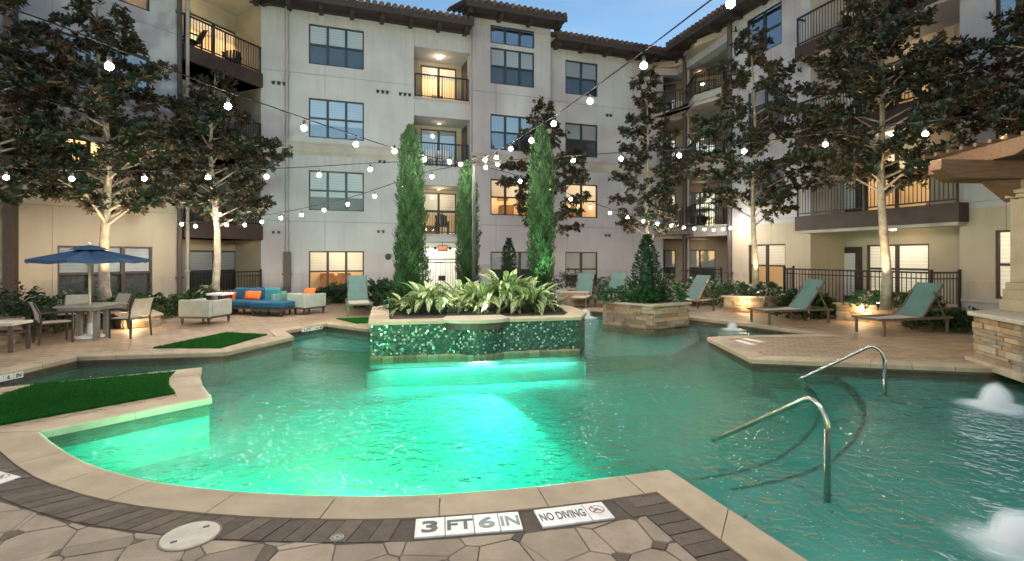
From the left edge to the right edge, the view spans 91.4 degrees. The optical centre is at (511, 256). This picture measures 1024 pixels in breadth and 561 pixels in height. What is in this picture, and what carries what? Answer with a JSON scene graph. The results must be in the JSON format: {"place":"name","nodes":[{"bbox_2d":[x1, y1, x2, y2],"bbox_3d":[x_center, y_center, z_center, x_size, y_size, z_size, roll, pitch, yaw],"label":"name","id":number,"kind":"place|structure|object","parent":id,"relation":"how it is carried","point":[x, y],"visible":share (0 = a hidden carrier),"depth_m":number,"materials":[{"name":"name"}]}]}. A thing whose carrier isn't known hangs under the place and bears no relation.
{"place":"outdoors","nodes":[
{"label":"outdoors","id":0,"kind":"place"},
{"bbox_2d":[0,502,696,560],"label":"flagstone pavement","id":1,"kind":"structure","parent":0,"point":[624,537],"depth_m":2.92,"materials":[{"name":"beige stone"}]},
{"bbox_2d":[0,452,745,560],"bbox_3d":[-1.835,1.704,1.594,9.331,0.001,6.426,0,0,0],"label":"joint sand pavement","id":2,"kind":"structure","parent":0,"point":[405,529],"depth_m":3.13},
{"bbox_2d":[156,520,222,551],"bbox_3d":[-1.959,1.703,3.042,0.340,0.034,0.340,0,0,0],"label":"skimmer lid","id":3,"kind":"object","parent":2,"relation":"on","point":[189,536],"visible":0.91,"depth_m":3.02,"materials":[{"name":"white plastic"}]},
{"bbox_2d":[0,289,973,538],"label":"ground","id":4,"kind":"structure","parent":0,"point":[899,342],"depth_m":10.44,"materials":[{"name":"beige concrete"}]},
{"bbox_2d":[0,313,24,345],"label":"stone planter","id":5,"kind":"object","parent":4,"relation":"on","point":[17,337],"visible":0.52,"depth_m":9.79,"materials":[{"name":"stone"}]},
{"bbox_2d":[0,298,45,317],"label":"shrub","id":6,"kind":"object","parent":5,"relation":"in","point":[21,305],"visible":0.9,"depth_m":9.98,"materials":[{"name":"green plant"}]},
{"bbox_2d":[0,320,32,352],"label":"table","id":7,"kind":"object","parent":4,"relation":"on","point":[10,331],"visible":1,"depth_m":9.07,"materials":[{"name":"brown wood"}]},
{"bbox_2d":[0,285,74,330],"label":"shrub","id":8,"kind":"object","parent":4,"relation":"on","point":[37,297],"visible":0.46,"depth_m":11.42,"materials":[{"name":"green plant"}]},
{"bbox_2d":[28,301,73,345],"bbox_3d":[-9.135,1.287,9.895,0.540,0.829,0.608,0,0,38],"label":"dining chair","id":9,"kind":"object","parent":4,"relation":"on","point":[38,314],"visible":0.94,"depth_m":9.87,"materials":[{"name":"brown metal"}]},
{"bbox_2d":[0,0,104,206],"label":"magnolia tree","id":10,"kind":"object","parent":4,"relation":"on","point":[13,38],"visible":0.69,"depth_m":11.59,"materials":[{"name":"green plant"}]},
{"bbox_2d":[54,294,93,333],"bbox_3d":[-9.962,1.287,11.372,0.540,0.829,0.608,0,0,-25],"label":"dining chair","id":11,"kind":"object","parent":4,"relation":"on","point":[73,299],"visible":0.48,"depth_m":11.51,"materials":[{"name":"beige fabric"}]},
{"bbox_2d":[24,242,149,338],"bbox_3d":[-8.915,0.694,10.543,1.959,2.013,1.959,0,0,0],"label":"umbrella","id":12,"kind":"object","parent":4,"relation":"on","point":[89,254],"visible":0.98,"depth_m":10.24,"materials":[{"name":"blue fabric"}]},
{"bbox_2d":[0,371,174,425],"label":"artificial turf","id":13,"kind":"structure","parent":4,"relation":"on","point":[76,410],"depth_m":5.89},
{"bbox_2d":[52,302,125,338],"bbox_3d":[-8.882,1.350,10.543,0.780,0.700,1.000,0,0,-8],"label":"dining table","id":14,"kind":"object","parent":4,"relation":"on","point":[94,308],"visible":0.95,"depth_m":10.37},
{"bbox_2d":[0,0,228,322],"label":"magnolia tree","id":15,"kind":"object","parent":4,"relation":"on","point":[98,82],"visible":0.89,"depth_m":12.48,"materials":[{"name":"green plant"}]},
{"bbox_2d":[108,297,154,338],"bbox_3d":[-8.073,1.287,10.618,0.608,0.829,0.540,0,0,8],"label":"dining chair","id":16,"kind":"object","parent":4,"relation":"on","point":[138,308],"visible":1,"depth_m":10.49,"materials":[{"name":"beige fabric"}]},
{"bbox_2d":[111,309,163,328],"bbox_3d":[-9.395,1.550,12.527,1.656,0.300,0.940,0,0,44],"label":"stone planter","id":17,"kind":"object","parent":4,"relation":"on","point":[156,316],"visible":0.51,"depth_m":12.09,"materials":[{"name":"stone"}]},
{"bbox_2d":[178,298,231,324],"bbox_3d":[-7.865,1.391,12.829,0.860,0.622,0.818,0,0,8],"label":"armchair","id":18,"kind":"object","parent":4,"relation":"on","point":[203,308],"visible":1,"depth_m":12.46,"materials":[{"name":"white fabric"}]},
{"bbox_2d":[153,331,266,347],"bbox_3d":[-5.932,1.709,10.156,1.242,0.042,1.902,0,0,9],"label":"artificial turf","id":19,"kind":"structure","parent":4,"relation":"on","point":[230,344],"depth_m":9.84,"materials":[{"name":"green plant"}]},
{"bbox_2d":[136,68,293,299],"bbox_3d":[-9.262,-2.064,15.507,4.160,7.547,4.022,0,0,0],"label":"magnolia tree","id":20,"kind":"object","parent":4,"relation":"on","point":[236,144],"visible":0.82,"depth_m":15.46,"materials":[{"name":"green plant"}]},
{"bbox_2d":[190,269,261,297],"bbox_3d":[-10.578,1.095,18.611,0.078,1.210,2.936,0,0,23],"label":"metal fence","id":21,"kind":"object","parent":4,"relation":"on","point":[223,276],"visible":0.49,"depth_m":18.66,"materials":[{"name":"metal"}]},
{"bbox_2d":[223,287,286,315],"bbox_3d":[-7.790,1.320,14.959,1.770,0.760,0.890,0,0,10],"label":"sofa","id":22,"kind":"object","parent":4,"relation":"on","point":[266,295],"visible":0.6,"depth_m":15.06,"materials":[{"name":"blue fabric"}]},
{"bbox_2d":[250,300,296,316],"bbox_3d":[-6.922,1.499,14.568,1.020,0.408,0.820,0,0,10],"label":"ottoman","id":23,"kind":"object","parent":4,"relation":"on","point":[281,305],"visible":0.8,"depth_m":14.20,"materials":[{"name":"blue fabric"}]},
{"bbox_2d":[287,293,325,314],"bbox_3d":[-6.184,1.391,15.044,0.740,0.622,0.818,0,0,28],"label":"armchair","id":24,"kind":"object","parent":4,"relation":"on","point":[303,302],"visible":0.85,"depth_m":14.75,"materials":[{"name":"white fabric"}]},
{"bbox_2d":[345,275,372,316],"bbox_3d":[-4.645,1.145,15.106,0.705,1.110,2.050,0,0,-20],"label":"lounger","id":25,"kind":"object","parent":4,"relation":"on","point":[357,288],"visible":0.97,"depth_m":15.52,"materials":[{"name":"teal fabric"}]},
{"bbox_2d":[369,277,401,309],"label":"shrub","id":26,"kind":"object","parent":4,"relation":"on","point":[383,289],"visible":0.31,"depth_m":15.45,"materials":[{"name":"green plant"}]},
{"bbox_2d":[414,512,522,538],"bbox_3d":[-0.276,1.710,3.166,0.666,0.038,0.215,0,0,-8],"label":"depth marker","id":27,"kind":"object","parent":4,"relation":"on","point":[437,527],"visible":0.96,"depth_m":3.15,"materials":[{"name":"white tile"}]},
{"bbox_2d":[0,307,993,560],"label":"pool coping","id":28,"kind":"object","parent":4,"relation":"on","point":[32,451],"visible":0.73,"depth_m":3.67,"materials":[{"name":"beige concrete"}]},
{"bbox_2d":[499,238,519,280],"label":"conical shrub","id":29,"kind":"object","parent":4,"relation":"on","point":[509,266],"visible":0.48,"depth_m":17.41,"materials":[{"name":"green plant"}]},
{"bbox_2d":[0,0,1023,317],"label":"apartment building","id":30,"kind":"structure","parent":4,"relation":"on","point":[476,78],"depth_m":20.83,"materials":[{"name":"beige paint"}]},
{"bbox_2d":[54,29,148,102],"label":"window","id":31,"kind":"structure","parent":30,"relation":"in","point":[134,60],"depth_m":15.72,"materials":[{"name":"blue glass"}]},
{"bbox_2d":[57,245,151,301],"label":"window","id":32,"kind":"structure","parent":30,"relation":"in","point":[130,278],"depth_m":15.60,"materials":[{"name":"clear glass"}]},
{"bbox_2d":[190,250,234,291],"bbox_3d":[-12.154,0.565,20.304,0.966,1.630,2.007,0,0,0],"label":"window","id":33,"kind":"structure","parent":30,"relation":"in","point":[200,260],"depth_m":20.14,"materials":[{"name":"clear glass"}]},
{"bbox_2d":[190,176,234,223],"bbox_3d":[-12.165,-2.285,20.276,0.943,2.070,1.952,0,0,0],"label":"window","id":34,"kind":"structure","parent":30,"relation":"in","point":[221,188],"depth_m":20.30,"materials":[{"name":"grey glass"}]},
{"bbox_2d":[190,13,234,56],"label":"window","id":35,"kind":"structure","parent":30,"relation":"in","point":[216,31],"depth_m":20.90,"materials":[{"name":"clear glass"}]},
{"bbox_2d":[309,24,363,69],"bbox_3d":[-7.386,-8.820,21.102,2.097,1.660,0.859,0,0,0],"label":"window","id":36,"kind":"structure","parent":30,"relation":"in","point":[329,46],"depth_m":21.12,"materials":[{"name":"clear glass"}]},
{"bbox_2d":[309,98,363,140],"bbox_3d":[-7.386,-5.765,21.102,2.097,1.630,0.859,0,0,0],"label":"window","id":37,"kind":"structure","parent":30,"relation":"in","point":[346,116],"depth_m":21.10,"materials":[{"name":"blue glass"}]},
{"bbox_2d":[309,170,363,211],"bbox_3d":[-7.386,-2.760,21.102,2.097,1.660,0.859,0,0,0],"label":"window","id":38,"kind":"structure","parent":30,"relation":"in","point":[331,186],"depth_m":21.10,"materials":[{"name":"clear glass"}]},
{"bbox_2d":[309,251,363,290],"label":"window","id":39,"kind":"structure","parent":30,"relation":"in","point":[325,267],"depth_m":21.18,"materials":[{"name":"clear glass"}]},
{"bbox_2d":[424,252,443,289],"bbox_3d":[-3.969,0.775,25.305,1.000,2.050,0.060,0,0,-19],"label":"door","id":40,"kind":"structure","parent":30,"relation":"in","point":[433,255],"depth_m":25.30,"materials":[{"name":"white"}]},
{"bbox_2d":[421,65,455,99],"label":"window","id":41,"kind":"structure","parent":30,"relation":"in","point":[432,70],"depth_m":24.33,"materials":[{"name":"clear glass"}]},
{"bbox_2d":[421,129,455,166],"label":"window","id":42,"kind":"structure","parent":30,"relation":"in","point":[427,135],"depth_m":24.07,"materials":[{"name":"blue glass"}]},
{"bbox_2d":[422,192,455,233],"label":"window","id":43,"kind":"structure","parent":30,"relation":"in","point":[434,201],"depth_m":24.25,"materials":[{"name":"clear glass"}]},
{"bbox_2d":[491,114,532,150],"bbox_3d":[0.011,-5.765,23.416,2.067,1.630,0.849,0,0,0],"label":"window","id":44,"kind":"structure","parent":30,"relation":"in","point":[504,128],"depth_m":23.36,"materials":[{"name":"blue glass"}]},
{"bbox_2d":[491,179,532,215],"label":"window","id":45,"kind":"structure","parent":30,"relation":"in","point":[503,199],"depth_m":23.48,"materials":[{"name":"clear glass"}]},
{"bbox_2d":[491,252,532,278],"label":"window","id":46,"kind":"structure","parent":30,"relation":"in","point":[522,258],"depth_m":23.44,"materials":[{"name":"clear glass"}]},
{"bbox_2d":[491,25,533,48],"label":"window","id":47,"kind":"structure","parent":30,"relation":"in","point":[519,37],"depth_m":23.46,"materials":[{"name":"blue glass"}]},
{"bbox_2d":[491,47,533,87],"bbox_3d":[0.011,-8.820,23.416,2.067,1.660,0.849,0,0,0],"label":"window","id":48,"kind":"structure","parent":30,"relation":"in","point":[508,67],"depth_m":23.44,"materials":[{"name":"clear glass"}]},
{"bbox_2d":[565,60,596,96],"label":"window","id":49,"kind":"structure","parent":30,"relation":"in","point":[580,77],"depth_m":24.83,"materials":[{"name":"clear glass"}]},
{"bbox_2d":[565,122,596,157],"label":"window","id":50,"kind":"structure","parent":30,"relation":"in","point":[584,136],"depth_m":24.86,"materials":[{"name":"clear glass"}]},
{"bbox_2d":[565,184,596,217],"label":"window","id":51,"kind":"structure","parent":30,"relation":"in","point":[573,189],"depth_m":25.03,"materials":[{"name":"clear glass"}]},
{"bbox_2d":[565,252,596,285],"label":"window","id":52,"kind":"structure","parent":30,"relation":"in","point":[586,262],"depth_m":24.78,"materials":[{"name":"clear glass"}]},
{"bbox_2d":[663,250,675,284],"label":"window","id":53,"kind":"structure","parent":30,"relation":"in","point":[669,256],"depth_m":28.23,"materials":[{"name":"clear glass"}]},
{"bbox_2d":[690,250,715,283],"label":"window","id":54,"kind":"structure","parent":30,"relation":"in","point":[699,259],"depth_m":27.48,"materials":[{"name":"clear glass"}]},
{"bbox_2d":[690,192,715,225],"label":"window","id":55,"kind":"structure","parent":30,"relation":"in","point":[697,197],"depth_m":27.50,"materials":[{"name":"glass"}]},
{"bbox_2d":[747,1,781,57],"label":"window","id":56,"kind":"structure","parent":30,"relation":"in","point":[772,20],"depth_m":19.90,"materials":[{"name":"blue glass"}]},
{"bbox_2d":[749,83,783,130],"bbox_3d":[10.220,-5.950,19.963,0.711,1.700,1.757,0,0,0],"label":"window","id":57,"kind":"structure","parent":30,"relation":"in","point":[764,97],"depth_m":20.25,"materials":[{"name":"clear glass"}]},
{"bbox_2d":[749,244,784,285],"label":"window","id":58,"kind":"structure","parent":30,"relation":"in","point":[771,257],"depth_m":20.25,"materials":[{"name":"clear glass"}]},
{"bbox_2d":[844,247,861,301],"bbox_3d":[12.339,0.680,18.413,0.110,2.080,1.092,0,0,-18],"label":"door","id":59,"kind":"structure","parent":30,"relation":"in","point":[852,255],"depth_m":18.20,"materials":[{"name":"glass"}]},
{"bbox_2d":[844,168,861,211],"bbox_3d":[12.339,-2.490,18.413,0.110,2.080,1.092,0,0,-18],"label":"door","id":60,"kind":"structure","parent":30,"relation":"in","point":[846,193],"depth_m":18.19,"materials":[{"name":"glass"}]},
{"bbox_2d":[865,145,929,209],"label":"window","id":61,"kind":"structure","parent":30,"relation":"in","point":[912,190],"depth_m":18.48,"materials":[{"name":"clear glass"}]},
{"bbox_2d":[867,244,928,293],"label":"window","id":62,"kind":"structure","parent":30,"relation":"in","point":[904,257],"depth_m":16.70,"materials":[{"name":"clear glass"}]},
{"bbox_2d":[996,230,1009,298],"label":"window","id":63,"kind":"structure","parent":30,"relation":"in","point":[1002,236],"depth_m":12.78,"materials":[{"name":"clear glass"}]},
{"bbox_2d":[996,0,1022,57],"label":"window","id":64,"kind":"structure","parent":30,"relation":"in","point":[1001,5],"depth_m":12.74,"materials":[{"name":"blue glass"}]},
{"bbox_2d":[495,95,591,297],"bbox_3d":[1.383,-2.324,19.471,3.569,8.060,3.514,0,0,28],"label":"magnolia tree","id":65,"kind":"object","parent":4,"relation":"on","point":[522,166],"visible":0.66,"depth_m":19.42,"materials":[{"name":"green plant"}]},
{"bbox_2d":[555,288,589,305],"bbox_3d":[2.258,1.450,18.161,1.158,0.500,1.864,0,0,12],"label":"stone planter","id":66,"kind":"object","parent":4,"relation":"on","point":[566,292],"visible":0.63,"depth_m":17.31,"materials":[{"name":"stone"}]},
{"bbox_2d":[534,502,614,528],"bbox_3d":[0.406,1.710,3.292,0.488,0.038,0.215,0,0,-13],"label":"warning tile","id":67,"kind":"object","parent":4,"relation":"on","point":[571,515],"visible":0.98,"depth_m":3.27,"materials":[{"name":"tile"}]},
{"bbox_2d":[564,273,596,308],"bbox_3d":[2.386,1.145,17.130,0.705,1.110,2.050,0,0,20],"label":"lounger","id":68,"kind":"object","parent":4,"relation":"on","point":[585,281],"visible":0.89,"depth_m":17.57,"materials":[{"name":"teal fabric"}]},
{"bbox_2d":[608,63,697,247],"bbox_3d":[5.204,-2.765,18.503,3.116,8.940,3.176,0,0,0],"label":"magnolia tree","id":69,"kind":"object","parent":4,"relation":"on","point":[666,169],"visible":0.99,"depth_m":18.41,"materials":[{"name":"green plant"}]},
{"bbox_2d":[674,275,717,310],"bbox_3d":[5.452,1.145,15.704,2.050,1.110,0.705,0,0,-25],"label":"lounger","id":70,"kind":"object","parent":4,"relation":"on","point":[697,287],"visible":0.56,"depth_m":15.84,"materials":[{"name":"teal fabric"}]},
{"bbox_2d":[672,278,727,307],"bbox_3d":[6.591,1.217,17.603,2.476,1.022,1.965,0,0,0],"label":"shrub","id":71,"kind":"object","parent":4,"relation":"on","point":[711,287],"visible":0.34,"depth_m":17.29,"materials":[{"name":"green plant"}]},
{"bbox_2d":[721,291,785,312],"bbox_3d":[7.872,1.450,15.894,1.394,0.500,2.667,0,0,44],"label":"stone planter","id":72,"kind":"object","parent":4,"relation":"on","point":[733,303],"visible":0.59,"depth_m":15.29,"materials":[{"name":"stone"}]},
{"bbox_2d":[718,280,753,294],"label":"shrub","id":73,"kind":"object","parent":72,"relation":"in","point":[736,290],"visible":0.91,"depth_m":15.82,"materials":[{"name":"green plant"}]},
{"bbox_2d":[685,23,841,295],"bbox_3d":[7.595,-3.031,15.715,4.480,8.573,4.011,0,0,0],"label":"magnolia tree","id":74,"kind":"object","parent":72,"relation":"in","point":[773,192],"visible":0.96,"depth_m":15.30,"materials":[{"name":"green plant"}]},
{"bbox_2d":[746,281,784,296],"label":"shrub","id":75,"kind":"object","parent":72,"relation":"in","point":[771,285],"visible":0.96,"depth_m":15.35,"materials":[{"name":"green plant"}]},
{"bbox_2d":[747,279,833,324],"bbox_3d":[7.190,1.145,12.918,2.050,1.110,0.705,0,0,-12],"label":"lounger","id":76,"kind":"object","parent":4,"relation":"on","point":[807,293],"visible":1,"depth_m":12.92,"materials":[{"name":"teal fabric"}]},
{"bbox_2d":[767,287,836,320],"bbox_3d":[8.131,1.264,13.953,1.747,0.926,1.508,0,0,0],"label":"shrub","id":77,"kind":"object","parent":4,"relation":"on","point":[788,297],"visible":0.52,"depth_m":13.74,"materials":[{"name":"green plant"}]},
{"bbox_2d":[783,266,960,312],"bbox_3d":[10.775,1.020,15.801,1.176,1.360,5.252,0,0,-18],"label":"metal fence","id":78,"kind":"object","parent":4,"relation":"on","point":[930,278],"visible":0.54,"depth_m":14.57,"materials":[{"name":"metal"}]},
{"bbox_2d":[832,299,957,324],"bbox_3d":[10.395,1.470,13.378,2.872,0.460,1.732,0,0,-22],"label":"stone planter","id":79,"kind":"object","parent":4,"relation":"on","point":[845,312],"visible":0.34,"depth_m":13.01,"materials":[{"name":"stone"}]},
{"bbox_2d":[841,289,879,308],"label":"shrub","id":80,"kind":"object","parent":79,"relation":"in","point":[860,294],"visible":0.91,"depth_m":12.53,"materials":[{"name":"green plant"}]},
{"bbox_2d":[769,0,1010,309],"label":"magnolia tree","id":81,"kind":"object","parent":79,"relation":"in","point":[871,81],"visible":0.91,"depth_m":11.68,"materials":[{"name":"green plant"}]},
{"bbox_2d":[851,282,952,336],"bbox_3d":[8.734,1.145,11.193,2.050,1.110,0.705,0,0,-13],"label":"lounger","id":82,"kind":"object","parent":4,"relation":"on","point":[919,300],"visible":1,"depth_m":11.20,"materials":[{"name":"teal fabric"}]},
{"bbox_2d":[900,308,971,331],"bbox_3d":[9.870,1.452,11.571,1.458,0.552,1.236,0,0,0],"label":"shrub","id":83,"kind":"object","parent":4,"relation":"on","point":[954,326],"visible":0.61,"depth_m":11.44,"materials":[{"name":"green plant"}]},
{"bbox_2d":[932,306,978,332],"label":"shrub","id":84,"kind":"object","parent":4,"relation":"on","point":[962,313],"visible":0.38,"depth_m":11.27,"materials":[{"name":"green plant"}]},
{"bbox_2d":[934,0,1023,138],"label":"magnolia tree","id":85,"kind":"object","parent":4,"relation":"on","point":[1013,120],"visible":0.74,"depth_m":10.97,"materials":[{"name":"green plant"}]},
{"bbox_2d":[964,309,1023,382],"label":"stone counter","id":86,"kind":"object","parent":4,"relation":"on","point":[998,342],"visible":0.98,"depth_m":7.61,"materials":[{"name":"beige stone"}]},
{"bbox_2d":[922,131,1023,312],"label":"pergola","id":87,"kind":"object","parent":86,"relation":"on","point":[995,167],"visible":1,"depth_m":8.15,"materials":[{"name":"stone"}]},
{"bbox_2d":[0,311,1023,560],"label":"pool floor","id":88,"kind":"structure","parent":0,"point":[468,463],"depth_m":5.99,"materials":[{"name":"paint"}]},
{"bbox_2d":[368,300,585,384],"bbox_3d":[-0.838,1.965,11.240,4.791,1.670,4.790,0,0,0],"label":"tiled planter","id":89,"kind":"object","parent":88,"relation":"on","point":[399,335],"visible":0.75,"depth_m":9.16,"materials":[{"name":"tile"}]},
{"bbox_2d":[386,123,433,305],"bbox_3d":[-2.364,-0.943,11.600,1.083,4.345,1.034,0,0,16],"label":"cypress","id":90,"kind":"object","parent":89,"relation":"on","point":[410,256],"visible":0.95,"depth_m":11.40,"materials":[{"name":"green plant"}]},
{"bbox_2d":[385,293,440,315],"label":"variegated plant","id":91,"kind":"object","parent":89,"relation":"on","point":[405,304],"visible":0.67,"depth_m":10.58,"materials":[{"name":"green plant"}]},
{"bbox_2d":[391,280,463,313],"bbox_3d":[-1.775,0.960,10.835,1.507,0.868,1.328,0,0,28],"label":"variegated plant","id":92,"kind":"object","parent":89,"relation":"on","point":[422,295],"visible":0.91,"depth_m":10.62,"materials":[{"name":"green plant"}]},
{"bbox_2d":[453,159,482,288],"bbox_3d":[-1.141,-0.655,12.997,0.774,3.770,0.748,0,0,0],"label":"cypress","id":93,"kind":"object","parent":89,"relation":"on","point":[463,218],"visible":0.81,"depth_m":12.82,"materials":[{"name":"green plant"}]},
{"bbox_2d":[471,156,475,281],"bbox_3d":[-0.946,-0.650,12.400,0.180,3.720,0.180,0,0,0],"label":"light pole","id":94,"kind":"object","parent":89,"relation":"on","point":[473,158],"visible":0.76,"depth_m":12.36,"materials":[{"name":"metal"}]},
{"bbox_2d":[0,159,464,180],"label":"string light","id":95,"kind":"object","parent":94,"relation":"hanging from","point":[71,177],"visible":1,"depth_m":9.93,"materials":[{"name":"beige"}]},
{"bbox_2d":[0,4,470,163],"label":"string light","id":96,"kind":"object","parent":94,"relation":"hanging from","point":[108,65],"visible":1,"depth_m":6.33,"materials":[{"name":"beige glass"}]},
{"bbox_2d":[180,163,472,227],"bbox_3d":[-5.540,-1.594,13.775,9.571,1.428,0.080,0,0,17],"label":"string light","id":97,"kind":"object","parent":94,"relation":"hanging from","point":[301,214],"visible":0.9,"depth_m":13.85,"materials":[{"name":"beige"}]},
{"bbox_2d":[473,0,734,162],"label":"string light","id":98,"kind":"object","parent":94,"relation":"hanging from","point":[730,4],"visible":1,"depth_m":6.71,"materials":[{"name":"beige glass"}]},
{"bbox_2d":[476,110,1011,168],"bbox_3d":[3.314,-2.136,9.975,9.801,0.408,0.080,0,0,29],"label":"string light","id":99,"kind":"object","parent":94,"relation":"hanging from","point":[825,143],"visible":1,"depth_m":9.34,"materials":[{"name":"beige glass"}]},
{"bbox_2d":[452,277,510,313],"bbox_3d":[-0.639,0.937,11.018,1.340,0.965,1.311,0,0,-32],"label":"variegated plant","id":100,"kind":"object","parent":89,"relation":"on","point":[479,295],"visible":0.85,"depth_m":10.76,"materials":[{"name":"green plant"}]},
{"bbox_2d":[473,267,540,313],"bbox_3d":[-0.104,0.826,11.195,1.612,1.201,1.423,0,0,-36],"label":"variegated plant","id":101,"kind":"object","parent":89,"relation":"on","point":[506,283],"visible":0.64,"depth_m":10.84,"materials":[{"name":"green plant"}]},
{"bbox_2d":[495,275,564,314],"bbox_3d":[0.383,0.889,10.991,1.567,0.977,1.383,0,0,0],"label":"variegated plant","id":102,"kind":"object","parent":89,"relation":"on","point":[543,297],"visible":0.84,"depth_m":10.73,"materials":[{"name":"green plant"}]},
{"bbox_2d":[524,124,557,305],"bbox_3d":[0.711,-1.010,12.203,0.811,4.480,0.822,0,0,20],"label":"cypress","id":103,"kind":"object","parent":89,"relation":"on","point":[541,216],"visible":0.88,"depth_m":12.02,"materials":[{"name":"green plant"}]},
{"bbox_2d":[599,300,691,337],"bbox_3d":[3.610,1.750,13.383,1.948,1.100,1.605,0,0,-32],"label":"stone planter","id":104,"kind":"object","parent":88,"relation":"on","point":[656,316],"visible":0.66,"depth_m":12.86,"materials":[{"name":"stone"}]},
{"bbox_2d":[593,285,630,302],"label":"shrub","id":105,"kind":"object","parent":104,"relation":"in","point":[618,296],"visible":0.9,"depth_m":13.39,"materials":[{"name":"green plant"}]},
{"bbox_2d":[624,285,660,303],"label":"shrub","id":106,"kind":"object","parent":104,"relation":"in","point":[635,300],"visible":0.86,"depth_m":13.00,"materials":[{"name":"green plant"}]},
{"bbox_2d":[627,233,668,303],"bbox_3d":[3.640,0.332,13.466,1.167,1.977,1.115,0,0,0],"label":"conical shrub","id":107,"kind":"object","parent":104,"relation":"in","point":[647,271],"visible":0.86,"depth_m":13.32,"materials":[{"name":"green plant"}]},
{"bbox_2d":[711,396,830,502],"bbox_3d":[2.304,1.601,4.543,0.100,0.918,1.336,0,0,-18],"label":"handrail","id":108,"kind":"object","parent":88,"relation":"on","point":[827,434],"visible":0.76,"depth_m":4.02,"materials":[{"name":"metal"}]},
{"bbox_2d":[693,376,865,489],"bbox_3d":[3.756,2.032,6.424,1.302,0.196,5.965,0,0,36],"label":"step floor marking","id":109,"kind":"object","parent":88,"relation":"on","point":[853,392],"visible":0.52,"depth_m":5.29,"materials":[{"name":"tile"}]},
{"bbox_2d":[793,344,886,395],"bbox_3d":[4.749,1.648,7.259,1.171,0.823,0.098,0,0,34],"label":"handrail","id":110,"kind":"object","parent":88,"relation":"on","point":[879,350],"visible":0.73,"depth_m":7.10,"materials":[{"name":"metal"}]},
{"bbox_2d":[0,312,1023,560],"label":"water","id":111,"kind":"structure","parent":0,"point":[504,362],"depth_m":6.20,"materials":[{"name":"teal liquid"}]},
{"bbox_2d":[357,0,780,46],"label":"sky","id":112,"kind":"structure","parent":0,"point":[640,21],"materials":[{"name":"blue"}]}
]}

